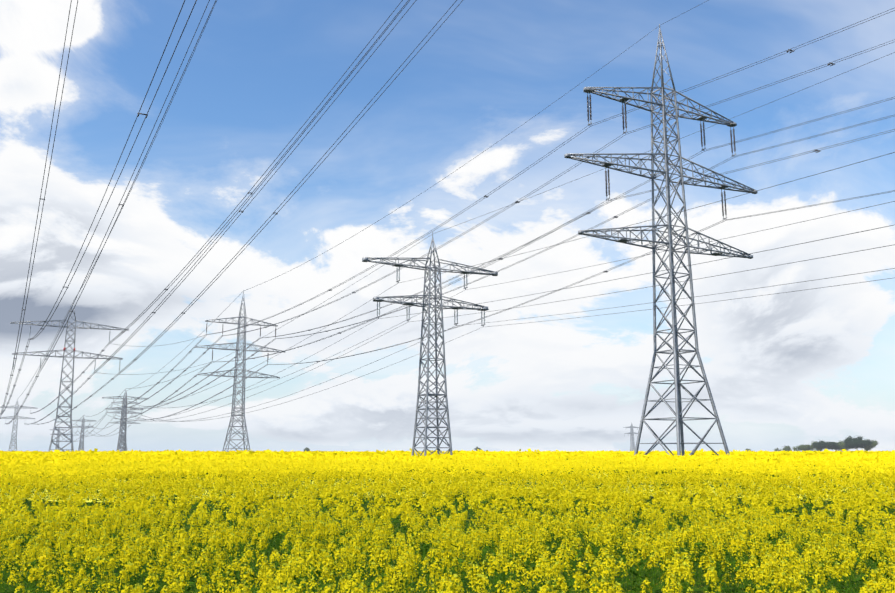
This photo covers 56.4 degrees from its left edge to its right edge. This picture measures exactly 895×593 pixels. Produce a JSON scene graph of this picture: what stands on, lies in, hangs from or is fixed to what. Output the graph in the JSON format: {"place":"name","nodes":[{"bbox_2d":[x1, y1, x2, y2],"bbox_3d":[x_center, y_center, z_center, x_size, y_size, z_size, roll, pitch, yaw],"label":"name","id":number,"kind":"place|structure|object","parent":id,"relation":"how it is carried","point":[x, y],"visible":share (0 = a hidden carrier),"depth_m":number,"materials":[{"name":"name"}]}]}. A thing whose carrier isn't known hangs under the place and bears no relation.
{"place":"outdoors","nodes":[
{"label":"outdoors","id":0,"kind":"place"},
{"bbox_2d":[0,455,894,485],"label":"rapeseed field","id":1,"kind":"structure","parent":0,"point":[453,465],"depth_m":42.66,"materials":[{"name":"yellow plant"}]},
{"bbox_2d":[0,0,894,451],"label":"sky","id":2,"kind":"structure","parent":0,"point":[795,368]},
{"bbox_3d":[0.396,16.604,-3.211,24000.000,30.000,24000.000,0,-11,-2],"label":"ground","id":3,"kind":"structure","parent":0,"visible":0},
{"bbox_2d":[0,399,36,450],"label":"pylon","id":4,"kind":"object","parent":3,"relation":"on","point":[17,418],"visible":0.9,"depth_m":719.55,"materials":[{"name":"metal"}]},
{"bbox_2d":[50,428,65,448],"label":"pylon","id":5,"kind":"object","parent":3,"relation":"on","point":[56,447],"visible":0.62,"depth_m":761.59,"materials":[{"name":"metal"}]},
{"bbox_2d":[10,304,128,451],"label":"pylon","id":6,"kind":"object","parent":3,"relation":"on","point":[62,370],"visible":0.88,"depth_m":249.27,"materials":[{"name":"metal"}]},
{"bbox_2d":[72,416,94,450],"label":"pylon","id":7,"kind":"object","parent":3,"relation":"on","point":[81,445],"visible":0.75,"depth_m":533.54,"materials":[{"name":"metal"}]},
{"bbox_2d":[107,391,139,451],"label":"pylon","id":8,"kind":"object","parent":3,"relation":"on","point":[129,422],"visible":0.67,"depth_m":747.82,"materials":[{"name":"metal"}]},
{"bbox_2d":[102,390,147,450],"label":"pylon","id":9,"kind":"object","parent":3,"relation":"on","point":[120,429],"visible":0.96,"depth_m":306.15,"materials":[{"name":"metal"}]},
{"bbox_2d":[194,290,284,451],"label":"pylon","id":10,"kind":"object","parent":3,"relation":"on","point":[243,377],"visible":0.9,"depth_m":279.42,"materials":[{"name":"metal"}]},
{"bbox_2d":[362,232,497,455],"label":"pylon","id":11,"kind":"object","parent":3,"relation":"on","point":[437,418],"visible":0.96,"depth_m":86.83,"materials":[{"name":"metal"}]},
{"bbox_2d":[0,0,894,441],"bbox_3d":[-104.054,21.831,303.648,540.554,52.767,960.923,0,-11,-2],"label":"conductors","id":12,"kind":"object","parent":11,"relation":"attached to","point":[250,192],"visible":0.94,"depth_m":112.22,"materials":[{"name":"metal"}]},
{"bbox_2d":[0,489,894,592],"bbox_3d":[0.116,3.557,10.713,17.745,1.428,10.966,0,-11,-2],"label":"rapeseed field","id":13,"kind":"structure","parent":3,"relation":"on","point":[769,570],"depth_m":9.71,"materials":[{"name":"yellow plant"}]},
{"bbox_2d":[0,465,894,554],"bbox_3d":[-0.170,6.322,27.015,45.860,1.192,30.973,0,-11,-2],"label":"rapeseed field","id":14,"kind":"structure","parent":3,"relation":"on","point":[618,496],"depth_m":21.43,"materials":[{"name":"yellow plant"}]},
{"bbox_2d":[0,451,894,465],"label":"rapeseed field","id":15,"kind":"structure","parent":3,"relation":"on","point":[34,459],"depth_m":68.35,"materials":[{"name":"yellow plant"}]},
{"bbox_2d":[0,448,894,455],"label":"rapeseed field","id":16,"kind":"structure","parent":3,"relation":"on","point":[395,452],"depth_m":133.50,"materials":[{"name":"yellow plant"}]},
{"bbox_2d":[623,423,638,451],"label":"pylon","id":17,"kind":"object","parent":3,"relation":"on","point":[632,433],"visible":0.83,"depth_m":1315.39,"materials":[{"name":"metal"}]},
{"bbox_2d":[564,24,757,455],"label":"pylon","id":18,"kind":"object","parent":3,"relation":"on","point":[669,244],"visible":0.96,"depth_m":101.64,"materials":[{"name":"metal"}]},
{"bbox_2d":[782,446,791,450],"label":"tree","id":19,"kind":"object","parent":3,"relation":"on","point":[786,448],"visible":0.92,"depth_m":728.15,"materials":[{"name":"green plant"}]},
{"bbox_2d":[797,444,807,450],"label":"tree","id":20,"kind":"object","parent":3,"relation":"on","point":[801,447],"visible":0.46,"depth_m":632.59,"materials":[{"name":"green plant"}]},
{"bbox_2d":[805,441,816,450],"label":"tree","id":21,"kind":"object","parent":3,"relation":"on","point":[810,447],"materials":[{"name":"green plant"}]},
{"bbox_2d":[811,441,840,450],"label":"tree","id":22,"kind":"object","parent":3,"relation":"on","point":[828,445],"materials":[{"name":"green plant"}]},
{"bbox_2d":[839,443,851,450],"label":"tree","id":23,"kind":"object","parent":3,"relation":"on","point":[842,446],"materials":[{"name":"green plant"}]},
{"bbox_2d":[843,435,872,449],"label":"tree","id":24,"kind":"object","parent":3,"relation":"on","point":[852,442],"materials":[{"name":"green plant"}]},
{"bbox_2d":[862,439,877,450],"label":"tree","id":25,"kind":"object","parent":3,"relation":"on","point":[873,445],"visible":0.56,"depth_m":535.44,"materials":[{"name":"green plant"}]}
]}

